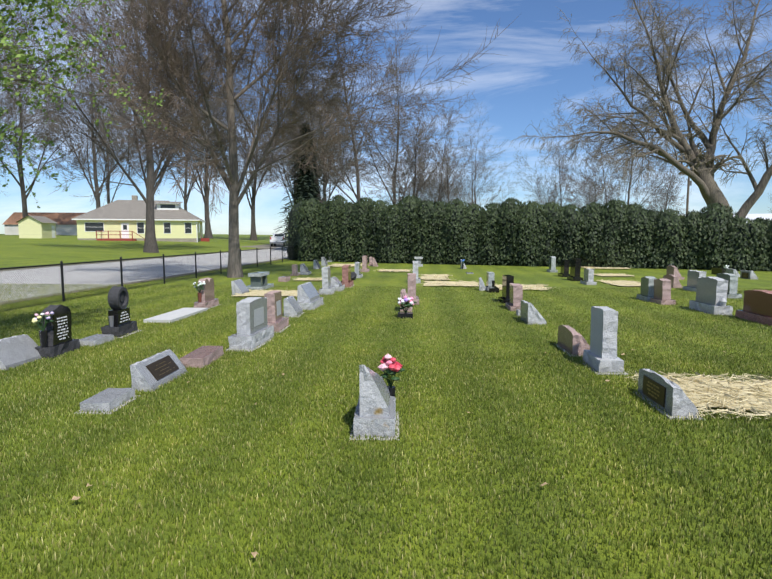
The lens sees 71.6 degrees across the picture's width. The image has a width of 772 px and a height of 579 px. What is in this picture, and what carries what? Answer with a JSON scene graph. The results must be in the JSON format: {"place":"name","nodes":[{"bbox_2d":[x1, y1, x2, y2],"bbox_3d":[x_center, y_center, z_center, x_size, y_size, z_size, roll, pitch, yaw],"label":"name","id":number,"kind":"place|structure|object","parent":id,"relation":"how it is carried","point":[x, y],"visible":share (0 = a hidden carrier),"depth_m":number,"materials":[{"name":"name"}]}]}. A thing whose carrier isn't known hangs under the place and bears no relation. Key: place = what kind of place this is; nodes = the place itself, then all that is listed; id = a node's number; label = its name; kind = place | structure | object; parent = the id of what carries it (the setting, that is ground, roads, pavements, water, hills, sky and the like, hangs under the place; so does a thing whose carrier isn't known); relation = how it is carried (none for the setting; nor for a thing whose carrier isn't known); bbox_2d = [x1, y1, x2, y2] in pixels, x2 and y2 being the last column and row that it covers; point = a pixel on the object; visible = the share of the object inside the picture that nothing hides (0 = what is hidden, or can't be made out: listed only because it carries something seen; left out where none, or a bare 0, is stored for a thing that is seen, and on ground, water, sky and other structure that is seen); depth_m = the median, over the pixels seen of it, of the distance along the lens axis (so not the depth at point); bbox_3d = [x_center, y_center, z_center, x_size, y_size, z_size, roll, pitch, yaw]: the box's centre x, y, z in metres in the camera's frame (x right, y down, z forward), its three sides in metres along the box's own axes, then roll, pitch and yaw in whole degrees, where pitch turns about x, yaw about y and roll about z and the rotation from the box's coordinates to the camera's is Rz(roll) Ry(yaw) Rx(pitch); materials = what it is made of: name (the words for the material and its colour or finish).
{"place":"outdoors","nodes":[
{"label":"outdoors","id":0,"kind":"place"},
{"bbox_2d":[0,0,168,208],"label":"tree","id":1,"kind":"object","parent":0,"point":[3,40],"depth_m":7.85,"materials":[{"name":"plant"}]},
{"bbox_2d":[0,246,286,300],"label":"road","id":2,"kind":"structure","parent":0,"point":[140,266],"depth_m":25.31,"materials":[{"name":"asphalt"}]},
{"bbox_2d":[0,234,771,578],"bbox_3d":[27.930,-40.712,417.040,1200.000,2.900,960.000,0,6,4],"label":"lawn","id":3,"kind":"structure","parent":0,"point":[16,252],"depth_m":3.99,"materials":[{"name":"green plant"}]},
{"bbox_2d":[0,334,40,369],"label":"gravestone","id":4,"kind":"object","parent":3,"relation":"on","point":[18,350],"visible":0.75,"depth_m":6.88,"materials":[{"name":"grey stone"}]},
{"bbox_2d":[0,307,43,319],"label":"grass blades","id":5,"kind":"object","parent":3,"relation":"on","point":[25,312],"depth_m":11.52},
{"bbox_2d":[0,380,44,398],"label":"grass blades","id":6,"kind":"object","parent":3,"relation":"on","point":[20,386],"depth_m":5.77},
{"bbox_2d":[15,215,56,237],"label":"yellow shed","id":7,"kind":"structure","parent":3,"relation":"on","point":[29,226],"depth_m":79.20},
{"bbox_2d":[2,212,83,234],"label":"building","id":8,"kind":"structure","parent":3,"relation":"on","point":[66,224],"depth_m":118.85,"materials":[{"name":"grey"}]},
{"bbox_2d":[0,322,88,338],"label":"grass blades","id":9,"kind":"object","parent":3,"relation":"on","point":[6,325],"depth_m":9.43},
{"bbox_2d":[0,297,107,308],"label":"grass blades","id":10,"kind":"object","parent":3,"relation":"on","point":[65,301],"depth_m":13.22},
{"bbox_2d":[32,305,79,358],"bbox_3d":[-4.582,0.564,7.413,0.256,0.711,0.731,1,5,2],"label":"gravestone","id":11,"kind":"object","parent":3,"relation":"on","point":[54,324],"visible":0.96,"depth_m":7.30,"materials":[{"name":"black stone"}]},
{"bbox_2d":[0,458,114,551],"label":"grass blades","id":12,"kind":"object","parent":3,"relation":"on","point":[15,472],"depth_m":3.47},
{"bbox_2d":[0,1,117,150],"bbox_3d":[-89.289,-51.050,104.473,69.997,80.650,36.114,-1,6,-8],"label":"tree","id":13,"kind":"object","parent":3,"relation":"on","point":[30,67],"visible":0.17,"depth_m":110.79,"materials":[{"name":"green plant"}]},
{"bbox_2d":[0,1,122,217],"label":"tree","id":14,"kind":"object","parent":3,"relation":"on","point":[21,184],"visible":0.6,"depth_m":97.09,"materials":[{"name":"brown plant"}]},
{"bbox_2d":[0,344,138,382],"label":"grass blades","id":15,"kind":"object","parent":3,"relation":"on","point":[68,360],"depth_m":6.82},
{"bbox_2d":[1,307,145,323],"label":"grass blades","id":16,"kind":"object","parent":3,"relation":"on","point":[77,316],"depth_m":10.94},
{"bbox_2d":[7,0,184,208],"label":"tree","id":17,"kind":"object","parent":3,"relation":"on","point":[97,196],"visible":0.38,"depth_m":101.59,"materials":[{"name":"brown plant"}]},
{"bbox_2d":[79,334,113,345],"bbox_3d":[-4.481,0.788,8.264,0.280,0.100,0.503,2,7,6],"label":"grave marker","id":18,"kind":"object","parent":3,"relation":"on","point":[96,339],"visible":0.83,"depth_m":8.17,"materials":[{"name":"grey stone"}]},
{"bbox_2d":[74,388,139,413],"bbox_3d":[-2.705,1.083,5.226,0.350,0.105,0.570,0,6,2],"label":"flat grave marker","id":19,"kind":"object","parent":3,"relation":"on","point":[107,399],"visible":0.9,"depth_m":5.12,"materials":[{"name":"stone"}]},
{"bbox_2d":[53,13,164,203],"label":"tree","id":20,"kind":"object","parent":3,"relation":"on","point":[108,166],"visible":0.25,"depth_m":131.49,"materials":[{"name":"brown plant"}]},
{"bbox_2d":[0,381,218,464],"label":"grass blades","id":21,"kind":"object","parent":3,"relation":"on","point":[67,409],"depth_m":4.74,"materials":[{"name":"plant"}]},
{"bbox_2d":[33,322,191,346],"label":"grass blades","id":22,"kind":"object","parent":3,"relation":"on","point":[161,326],"depth_m":9.02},
{"bbox_2d":[101,286,140,337],"bbox_3d":[-4.474,0.357,8.972,0.410,0.820,0.730,0,6,1],"label":"gravestone","id":23,"kind":"object","parent":3,"relation":"on","point":[120,324],"visible":1,"depth_m":8.82,"materials":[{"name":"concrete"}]},
{"bbox_2d":[0,0,245,252],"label":"lawn tree","id":24,"kind":"object","parent":3,"relation":"on","point":[150,244],"visible":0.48,"depth_m":45.98,"materials":[{"name":"brown plant"}]},
{"bbox_2d":[68,298,181,308],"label":"grass blades","id":25,"kind":"object","parent":3,"relation":"on","point":[140,301],"depth_m":12.99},
{"bbox_2d":[72,195,209,241],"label":"yellow house","id":26,"kind":"structure","parent":3,"relation":"on","point":[120,220],"depth_m":75.38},
{"bbox_2d":[0,246,294,311],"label":"chain link fence","id":27,"kind":"object","parent":3,"relation":"on","point":[62,282],"visible":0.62,"depth_m":15.36,"materials":[{"name":"black"}]},
{"bbox_2d":[32,0,267,182],"bbox_3d":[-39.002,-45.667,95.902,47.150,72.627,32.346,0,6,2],"label":"tree","id":28,"kind":"object","parent":3,"relation":"on","point":[160,172],"visible":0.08,"depth_m":92.20,"materials":[{"name":"brown plant"}]},
{"bbox_2d":[130,349,186,391],"bbox_3d":[-2.547,0.902,6.054,0.240,0.304,0.808,-1,6,5],"label":"gravestone","id":29,"kind":"object","parent":3,"relation":"on","point":[154,372],"visible":0.98,"depth_m":5.90,"materials":[{"name":"grey stone"}]},
{"bbox_2d":[51,345,270,386],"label":"grass blades","id":30,"kind":"object","parent":3,"relation":"on","point":[221,372],"depth_m":6.59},
{"bbox_2d":[129,290,197,298],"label":"grass blades","id":31,"kind":"object","parent":3,"relation":"on","point":[173,296],"depth_m":15.00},
{"bbox_2d":[96,308,231,324],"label":"grass blades","id":32,"kind":"object","parent":3,"relation":"on","point":[149,314],"depth_m":10.95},
{"bbox_2d":[143,308,207,322],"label":"ledger slab","id":33,"kind":"structure","parent":3,"relation":"on","point":[176,315],"depth_m":10.75,"materials":[{"name":"stone"}]},
{"bbox_2d":[110,0,247,210],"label":"tree","id":34,"kind":"object","parent":3,"relation":"on","point":[186,196],"visible":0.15,"depth_m":126.01,"materials":[{"name":"brown plant"}]},
{"bbox_2d":[0,461,395,578],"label":"grass blades","id":35,"kind":"object","parent":3,"relation":"on","point":[38,569],"depth_m":3.02,"materials":[{"name":"plant"}]},
{"bbox_2d":[143,0,259,238],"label":"tree","id":36,"kind":"object","parent":3,"relation":"on","point":[208,233],"visible":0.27,"depth_m":99.76,"materials":[{"name":"brown plant"}]},
{"bbox_2d":[180,346,223,367],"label":"gravestone","id":37,"kind":"object","parent":3,"relation":"on","point":[201,357],"visible":0.88,"depth_m":6.86,"materials":[{"name":"pink stone"}]},
{"bbox_2d":[193,278,218,308],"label":"gravestone","id":38,"kind":"object","parent":3,"relation":"on","point":[205,293],"visible":0.98,"depth_m":12.23,"materials":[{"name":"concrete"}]},
{"bbox_2d":[141,323,301,348],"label":"grass blades","id":39,"kind":"object","parent":3,"relation":"on","point":[223,327],"depth_m":8.69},
{"bbox_2d":[205,39,291,240],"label":"tree","id":40,"kind":"object","parent":3,"relation":"on","point":[253,235],"visible":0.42,"depth_m":96.75,"materials":[{"name":"brown plant"}]},
{"bbox_2d":[226,297,273,351],"bbox_3d":[-2.047,0.481,8.222,0.410,0.719,1.220,1,4,4],"label":"gravestone","id":41,"kind":"object","parent":3,"relation":"on","point":[254,329],"visible":0.98,"depth_m":7.83,"materials":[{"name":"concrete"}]},
{"bbox_2d":[197,309,321,325],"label":"grass blades","id":42,"kind":"object","parent":3,"relation":"on","point":[232,316],"depth_m":10.61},
{"bbox_2d":[246,272,273,289],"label":"gravestone","id":43,"kind":"object","parent":3,"relation":"on","point":[258,280],"visible":0.96,"depth_m":16.69,"materials":[{"name":"grey stone"}]},
{"bbox_2d":[118,384,404,472],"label":"grass blades","id":44,"kind":"object","parent":3,"relation":"on","point":[309,405],"depth_m":4.42,"materials":[{"name":"plant"}]},
{"bbox_2d":[39,0,505,277],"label":"maple tree","id":45,"kind":"object","parent":3,"relation":"on","point":[169,53],"visible":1,"depth_m":19.08,"materials":[{"name":"brown plant"}]},
{"bbox_2d":[264,290,289,332],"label":"gravestone","id":46,"kind":"object","parent":3,"relation":"on","point":[277,320],"visible":0.79,"depth_m":9.26,"materials":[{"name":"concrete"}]},
{"bbox_2d":[237,68,325,204],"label":"tree","id":47,"kind":"object","parent":3,"relation":"on","point":[280,174],"visible":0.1,"depth_m":122.58,"materials":[{"name":"brown plant"}]},
{"bbox_2d":[284,296,303,316],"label":"gravestone","id":48,"kind":"object","parent":3,"relation":"on","point":[292,307],"visible":0.92,"depth_m":10.94,"materials":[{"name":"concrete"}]},
{"bbox_2d":[274,123,331,243],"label":"spruce tree","id":49,"kind":"object","parent":3,"relation":"on","point":[304,188],"visible":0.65,"depth_m":61.12,"materials":[{"name":"green plant"}]},
{"bbox_2d":[297,282,323,309],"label":"gravestone","id":50,"kind":"object","parent":3,"relation":"on","point":[309,297],"visible":0.83,"depth_m":12.15,"materials":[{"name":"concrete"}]},
{"bbox_2d":[248,42,375,199],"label":"tree","id":51,"kind":"object","parent":3,"relation":"on","point":[286,170],"visible":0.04,"depth_m":108.18,"materials":[{"name":"brown plant"}]},
{"bbox_2d":[221,347,408,390],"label":"grass blades","id":52,"kind":"object","parent":3,"relation":"on","point":[295,358],"depth_m":6.64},
{"bbox_2d":[209,0,430,205],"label":"tree","id":53,"kind":"object","parent":3,"relation":"on","point":[357,196],"visible":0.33,"depth_m":76.98,"materials":[{"name":"brown plant"}]},
{"bbox_2d":[267,0,381,202],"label":"tree","id":54,"kind":"object","parent":3,"relation":"on","point":[320,150],"visible":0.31,"depth_m":68.90,"materials":[{"name":"brown plant"}]},
{"bbox_2d":[319,267,333,294],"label":"gravestone","id":55,"kind":"object","parent":3,"relation":"on","point":[326,288],"visible":1,"depth_m":15.22,"materials":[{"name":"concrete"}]},
{"bbox_2d":[274,1,399,200],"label":"tree","id":56,"kind":"object","parent":3,"relation":"on","point":[373,148],"visible":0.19,"depth_m":95.18,"materials":[{"name":"brown plant"}]},
{"bbox_2d":[275,325,411,350],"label":"grass blades","id":57,"kind":"object","parent":3,"relation":"on","point":[356,331],"depth_m":8.61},
{"bbox_2d":[304,310,413,326],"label":"grass blades","id":58,"kind":"object","parent":3,"relation":"on","point":[356,313],"depth_m":10.56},
{"bbox_2d":[337,292,400,300],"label":"grass blades","id":59,"kind":"object","parent":3,"relation":"on","point":[370,297],"depth_m":14.60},
{"bbox_2d":[325,299,414,311],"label":"grass blades","id":60,"kind":"object","parent":3,"relation":"on","point":[342,301],"depth_m":12.57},
{"bbox_2d":[350,365,398,439],"bbox_3d":[-0.089,0.887,4.623,0.405,0.612,0.690,0,6,1],"label":"gravestone","id":61,"kind":"object","parent":3,"relation":"on","point":[375,414],"visible":0.98,"depth_m":4.37,"materials":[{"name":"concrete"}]},
{"bbox_2d":[307,0,474,202],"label":"tree","id":62,"kind":"object","parent":3,"relation":"on","point":[397,149],"visible":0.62,"depth_m":89.22,"materials":[{"name":"brown plant"}]},
{"bbox_2d":[378,354,404,396],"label":"vase roses","id":63,"kind":"object","parent":3,"relation":"on","point":[390,365],"visible":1,"depth_m":4.93,"materials":[{"name":"pink"}]},
{"bbox_2d":[398,295,416,318],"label":"flower bouquet","id":64,"kind":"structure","parent":3,"relation":"on","point":[407,302],"depth_m":10.74,"materials":[{"name":"multicoloured"}]},
{"bbox_2d":[364,81,451,205],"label":"tree","id":65,"kind":"object","parent":3,"relation":"on","point":[421,174],"visible":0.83,"depth_m":81.41,"materials":[{"name":"brown plant"}]},
{"bbox_2d":[407,273,418,304],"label":"gravestone","id":66,"kind":"object","parent":3,"relation":"on","point":[411,284],"visible":0.65,"depth_m":12.95,"materials":[{"name":"pink stone"}]},
{"bbox_2d":[407,102,471,202],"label":"tree","id":67,"kind":"object","parent":3,"relation":"on","point":[445,183],"visible":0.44,"depth_m":108.83,"materials":[{"name":"brown plant"}]},
{"bbox_2d":[422,280,478,285],"bbox_3d":[2.225,-0.222,18.414,2.368,0.046,2.345,0,6,4],"label":"straw blanket","id":68,"kind":"object","parent":3,"relation":"on","point":[449,283],"visible":0.98,"depth_m":18.44,"materials":[{"name":"beige plant"}]},
{"bbox_2d":[416,292,492,301],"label":"grass blades","id":69,"kind":"object","parent":3,"relation":"on","point":[457,296],"depth_m":14.50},
{"bbox_2d":[407,100,505,205],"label":"tree","id":70,"kind":"object","parent":3,"relation":"on","point":[455,190],"visible":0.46,"depth_m":103.41,"materials":[{"name":"brown plant"}]},
{"bbox_2d":[414,300,505,312],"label":"grass blades","id":71,"kind":"object","parent":3,"relation":"on","point":[463,303],"depth_m":12.48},
{"bbox_2d":[412,311,522,328],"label":"grass blades","id":72,"kind":"object","parent":3,"relation":"on","point":[457,319],"depth_m":10.50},
{"bbox_2d":[424,93,522,205],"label":"tree","id":73,"kind":"object","parent":3,"relation":"on","point":[474,186],"visible":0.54,"depth_m":120.16,"materials":[{"name":"brown plant"}]},
{"bbox_2d":[409,326,550,352],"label":"grass blades","id":74,"kind":"object","parent":3,"relation":"on","point":[468,341],"depth_m":8.45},
{"bbox_2d":[438,102,525,204],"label":"tree","id":75,"kind":"object","parent":3,"relation":"on","point":[463,196],"visible":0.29,"depth_m":140.39,"materials":[{"name":"brown plant"}]},
{"bbox_2d":[405,349,596,393],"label":"grass blades","id":76,"kind":"object","parent":3,"relation":"on","point":[512,360],"depth_m":6.41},
{"bbox_2d":[498,275,513,303],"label":"gravestone","id":77,"kind":"object","parent":3,"relation":"on","point":[507,280],"visible":0.65,"depth_m":13.10,"materials":[{"name":"black stone"}]},
{"bbox_2d":[505,283,522,310],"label":"gravestone","id":78,"kind":"object","parent":3,"relation":"on","point":[516,296],"visible":0.81,"depth_m":11.84,"materials":[{"name":"pink stone"}]},
{"bbox_2d":[284,194,771,271],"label":"arborvitae hedge","id":79,"kind":"object","parent":3,"relation":"on","point":[615,233],"visible":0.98,"depth_m":29.81,"materials":[{"name":"green plant"}]},
{"bbox_2d":[520,300,546,324],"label":"gravestone","id":80,"kind":"object","parent":3,"relation":"on","point":[530,314],"visible":0.94,"depth_m":9.99,"materials":[{"name":"grey stone"}]},
{"bbox_2d":[496,301,590,312],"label":"grass blades","id":81,"kind":"object","parent":3,"relation":"on","point":[555,306],"depth_m":12.30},
{"bbox_2d":[396,388,691,481],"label":"grass blades","id":82,"kind":"object","parent":3,"relation":"on","point":[507,430],"depth_m":4.36,"materials":[{"name":"plant"}]},
{"bbox_2d":[512,95,584,204],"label":"tree","id":83,"kind":"object","parent":3,"relation":"on","point":[552,191],"visible":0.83,"depth_m":122.35,"materials":[{"name":"brown plant"}]},
{"bbox_2d":[508,312,636,329],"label":"grass blades","id":84,"kind":"object","parent":3,"relation":"on","point":[566,320],"depth_m":10.30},
{"bbox_2d":[557,325,589,356],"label":"gravestone","id":85,"kind":"object","parent":3,"relation":"on","point":[572,341],"visible":0.92,"depth_m":7.43,"materials":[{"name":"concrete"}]},
{"bbox_2d":[567,258,582,280],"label":"gravestone","id":86,"kind":"object","parent":3,"relation":"on","point":[575,267],"visible":0.98,"depth_m":19.88,"materials":[{"name":"black stone"}]},
{"bbox_2d":[383,470,771,578],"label":"grass blades","id":87,"kind":"object","parent":3,"relation":"on","point":[683,523],"depth_m":2.98,"materials":[{"name":"plant"}]},
{"bbox_2d":[547,286,622,293],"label":"grass blades","id":88,"kind":"object","parent":3,"relation":"on","point":[557,289],"depth_m":16.13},
{"bbox_2d":[559,149,626,209],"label":"tree","id":89,"kind":"object","parent":3,"relation":"on","point":[586,196],"visible":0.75,"depth_m":113.55,"materials":[{"name":"brown plant"}]},
{"bbox_2d":[551,90,643,208],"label":"tree","id":90,"kind":"object","parent":3,"relation":"on","point":[574,186],"visible":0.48,"depth_m":125.16,"materials":[{"name":"brown plant"}]},
{"bbox_2d":[557,293,649,302],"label":"grass blades","id":91,"kind":"object","parent":3,"relation":"on","point":[606,298],"depth_m":14.24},
{"bbox_2d":[582,306,627,374],"bbox_3d":[2.717,0.606,6.692,0.370,0.770,0.760,1,4,4],"label":"gravestone","id":92,"kind":"object","parent":3,"relation":"on","point":[600,355],"visible":0.96,"depth_m":6.46,"materials":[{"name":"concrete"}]},
{"bbox_2d":[526,327,696,354],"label":"grass blades","id":93,"kind":"object","parent":3,"relation":"on","point":[636,344],"depth_m":8.30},
{"bbox_2d":[547,33,701,207],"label":"tree","id":94,"kind":"object","parent":3,"relation":"on","point":[636,188],"visible":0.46,"depth_m":104.58,"materials":[{"name":"brown plant"}]},
{"bbox_2d":[576,301,694,314],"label":"grass blades","id":95,"kind":"object","parent":3,"relation":"on","point":[633,305],"depth_m":12.30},
{"bbox_2d":[510,0,771,217],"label":"willow tree","id":96,"kind":"object","parent":3,"relation":"on","point":[702,170],"visible":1,"depth_m":39.55,"materials":[{"name":"brown plant"}]},
{"bbox_2d":[636,276,656,301],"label":"gravestone","id":97,"kind":"object","parent":3,"relation":"on","point":[647,289],"visible":0.81,"depth_m":13.66,"materials":[{"name":"grey stone"}]},
{"bbox_2d":[552,351,766,394],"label":"grass blades","id":98,"kind":"object","parent":3,"relation":"on","point":[707,367],"depth_m":6.60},
{"bbox_2d":[627,158,691,211],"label":"tree","id":99,"kind":"object","parent":3,"relation":"on","point":[665,201],"visible":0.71,"depth_m":129.42,"materials":[{"name":"brown plant"}]},
{"bbox_2d":[650,278,675,304],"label":"gravestone","id":100,"kind":"object","parent":3,"relation":"on","point":[662,290],"visible":0.96,"depth_m":12.99,"materials":[{"name":"pink stone"}]},
{"bbox_2d":[635,369,705,420],"bbox_3d":[2.733,0.978,5.203,0.310,0.319,0.870,2,5,5],"label":"gravestone","id":101,"kind":"object","parent":3,"relation":"on","point":[671,398],"visible":1,"depth_m":4.96,"materials":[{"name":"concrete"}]},
{"bbox_2d":[598,391,771,483],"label":"grass blades","id":102,"kind":"object","parent":3,"relation":"on","point":[686,449],"depth_m":4.33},
{"bbox_2d":[618,313,753,330],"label":"grass blades","id":103,"kind":"object","parent":3,"relation":"on","point":[686,319],"depth_m":10.17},
{"bbox_2d":[683,270,706,291],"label":"gravestone","id":104,"kind":"object","parent":3,"relation":"on","point":[693,276],"visible":0.6,"depth_m":16.13,"materials":[{"name":"grey stone"}]},
{"bbox_2d":[622,370,771,419],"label":"straw blanket","id":105,"kind":"object","parent":3,"relation":"on","point":[741,396],"visible":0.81,"depth_m":5.45,"materials":[{"name":"beige plant"}]},
{"bbox_2d":[642,329,771,355],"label":"grass blades","id":106,"kind":"object","parent":3,"relation":"on","point":[726,336],"depth_m":8.37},
{"bbox_2d":[689,276,732,314],"bbox_3d":[7.095,0.110,11.681,0.392,0.784,1.124,2,5,4],"label":"gravestone","id":107,"kind":"object","parent":3,"relation":"on","point":[711,295],"visible":0.94,"depth_m":11.41,"materials":[{"name":"grey stone"}]},
{"bbox_2d":[716,273,741,298],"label":"gravestone","id":108,"kind":"object","parent":3,"relation":"on","point":[732,293],"visible":0.46,"depth_m":14.30,"materials":[{"name":"grey stone"}]},
{"bbox_2d":[695,479,771,548],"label":"grass blades","id":109,"kind":"object","parent":3,"relation":"on","point":[765,490],"depth_m":3.28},
{"bbox_2d":[701,353,771,380],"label":"grass blades","id":110,"kind":"object","parent":3,"relation":"on","point":[763,366],"depth_m":6.90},
{"bbox_2d":[701,314,771,331],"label":"grass blades","id":111,"kind":"object","parent":3,"relation":"on","point":[747,322],"depth_m":10.18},
{"bbox_2d":[735,290,771,325],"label":"gravestone","id":112,"kind":"object","parent":3,"relation":"on","point":[757,306],"visible":1,"depth_m":10.25,"materials":[{"name":"red stone"}]},
{"bbox_2d":[0,0,771,234],"label":"sky","id":113,"kind":"structure","parent":0,"point":[519,89],"materials":[{"name":"blue"}]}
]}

